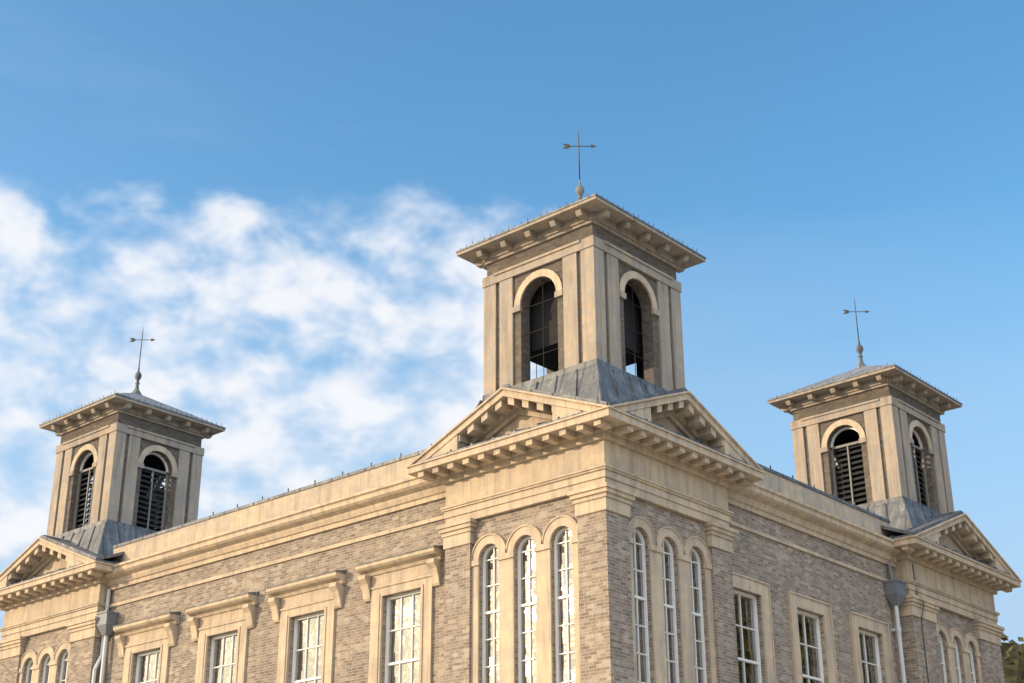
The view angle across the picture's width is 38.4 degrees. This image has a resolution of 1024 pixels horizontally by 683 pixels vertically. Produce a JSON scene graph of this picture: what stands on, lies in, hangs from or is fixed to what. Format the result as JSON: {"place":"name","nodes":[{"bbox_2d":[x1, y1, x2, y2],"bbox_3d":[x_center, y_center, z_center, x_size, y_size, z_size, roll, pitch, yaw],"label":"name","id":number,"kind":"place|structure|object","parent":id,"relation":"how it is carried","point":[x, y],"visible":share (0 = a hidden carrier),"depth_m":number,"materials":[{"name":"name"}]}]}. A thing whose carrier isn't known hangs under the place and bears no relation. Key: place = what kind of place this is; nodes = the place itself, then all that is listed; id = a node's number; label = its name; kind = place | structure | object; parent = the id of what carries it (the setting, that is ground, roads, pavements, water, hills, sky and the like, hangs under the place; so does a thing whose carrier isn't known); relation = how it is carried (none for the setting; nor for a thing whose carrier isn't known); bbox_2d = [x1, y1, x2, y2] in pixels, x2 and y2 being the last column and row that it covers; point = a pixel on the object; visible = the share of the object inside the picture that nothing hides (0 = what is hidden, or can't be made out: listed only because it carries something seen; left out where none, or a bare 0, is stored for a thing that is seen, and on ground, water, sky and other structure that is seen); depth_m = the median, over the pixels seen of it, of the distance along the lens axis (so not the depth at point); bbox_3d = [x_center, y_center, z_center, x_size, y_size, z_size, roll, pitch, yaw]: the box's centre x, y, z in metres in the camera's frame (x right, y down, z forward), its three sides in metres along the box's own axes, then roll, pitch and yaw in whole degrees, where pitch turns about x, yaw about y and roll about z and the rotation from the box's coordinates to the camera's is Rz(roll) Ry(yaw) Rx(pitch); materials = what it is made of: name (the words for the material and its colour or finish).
{"place":"outdoors","nodes":[
{"label":"outdoors","id":0,"kind":"place"},
{"bbox_2d":[0,0,1023,643],"label":"sky","id":1,"kind":"structure","parent":0,"point":[282,197],"materials":[{"name":"blue"}]},
{"bbox_3d":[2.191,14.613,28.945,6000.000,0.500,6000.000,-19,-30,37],"label":"ground","id":2,"kind":"structure","parent":0,"visible":0},
{"bbox_2d":[0,535,123,682],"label":"pavilion","id":3,"kind":"structure","parent":2,"relation":"on","point":[53,592],"depth_m":47.74,"materials":[{"name":"stone"}]},
{"bbox_2d":[91,589,118,682],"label":"downspout","id":4,"kind":"object","parent":3,"relation":"attached to","point":[107,620],"visible":0.98,"depth_m":45.78,"materials":[{"name":"grey paint"}]},
{"bbox_2d":[39,392,225,555],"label":"tower","id":5,"kind":"structure","parent":3,"relation":"on","point":[129,453],"depth_m":50.73,"materials":[{"name":"beige stone"}]},
{"bbox_2d":[129,331,154,394],"bbox_3d":[-13.556,0.780,53.569,0.841,2.900,0.516,13,-26,-27],"label":"weather vane","id":6,"kind":"object","parent":5,"relation":"on","point":[138,375],"visible":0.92,"depth_m":53.27,"materials":[{"name":"grey metal"}]},
{"bbox_2d":[104,444,445,682],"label":"building wall","id":7,"kind":"structure","parent":2,"relation":"on","point":[339,579],"depth_m":40.61,"materials":[{"name":"beige brick"}]},
{"bbox_2d":[406,384,765,682],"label":"pavilion","id":8,"kind":"structure","parent":2,"relation":"on","point":[585,540],"depth_m":35.09,"materials":[{"name":"stone"}]},
{"bbox_2d":[456,192,705,407],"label":"tower","id":9,"kind":"structure","parent":8,"relation":"on","point":[582,298],"depth_m":38.31,"materials":[{"name":"beige stone"}]},
{"bbox_2d":[563,130,595,200],"bbox_3d":[1.912,-4.681,41.173,0.731,2.900,0.650,-19,-30,37],"label":"weather vane","id":10,"kind":"object","parent":9,"relation":"on","point":[579,189],"visible":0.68,"depth_m":41.16,"materials":[{"name":"grey metal"}]},
{"bbox_2d":[727,463,901,682],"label":"building wall","id":11,"kind":"structure","parent":2,"relation":"on","point":[810,572],"depth_m":40.32,"materials":[{"name":"grey brick"}]},
{"bbox_2d":[881,510,1021,682],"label":"pavilion","id":12,"kind":"structure","parent":2,"relation":"on","point":[964,572],"depth_m":45.65,"materials":[{"name":"stone"}]},
{"bbox_2d":[767,363,962,529],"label":"tower","id":13,"kind":"structure","parent":12,"relation":"on","point":[870,438],"depth_m":48.74,"materials":[{"name":"beige stone"}]},
{"bbox_2d":[843,299,869,367],"bbox_3d":[12.169,-0.213,51.615,0.841,2.900,0.516,13,-26,-27],"label":"weather vane","id":14,"kind":"object","parent":13,"relation":"on","point":[859,348],"visible":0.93,"depth_m":51.33,"materials":[{"name":"grey metal"}]},
{"bbox_2d":[884,563,928,682],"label":"downspout","id":15,"kind":"object","parent":12,"relation":"attached to","point":[895,591],"visible":1,"depth_m":43.42,"materials":[{"name":"grey paint"}]},
{"bbox_2d":[1000,634,1023,682],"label":"tree","id":16,"kind":"object","parent":2,"relation":"on","point":[1012,652],"visible":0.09,"depth_m":58.29,"materials":[{"name":"green plant"}]}
]}

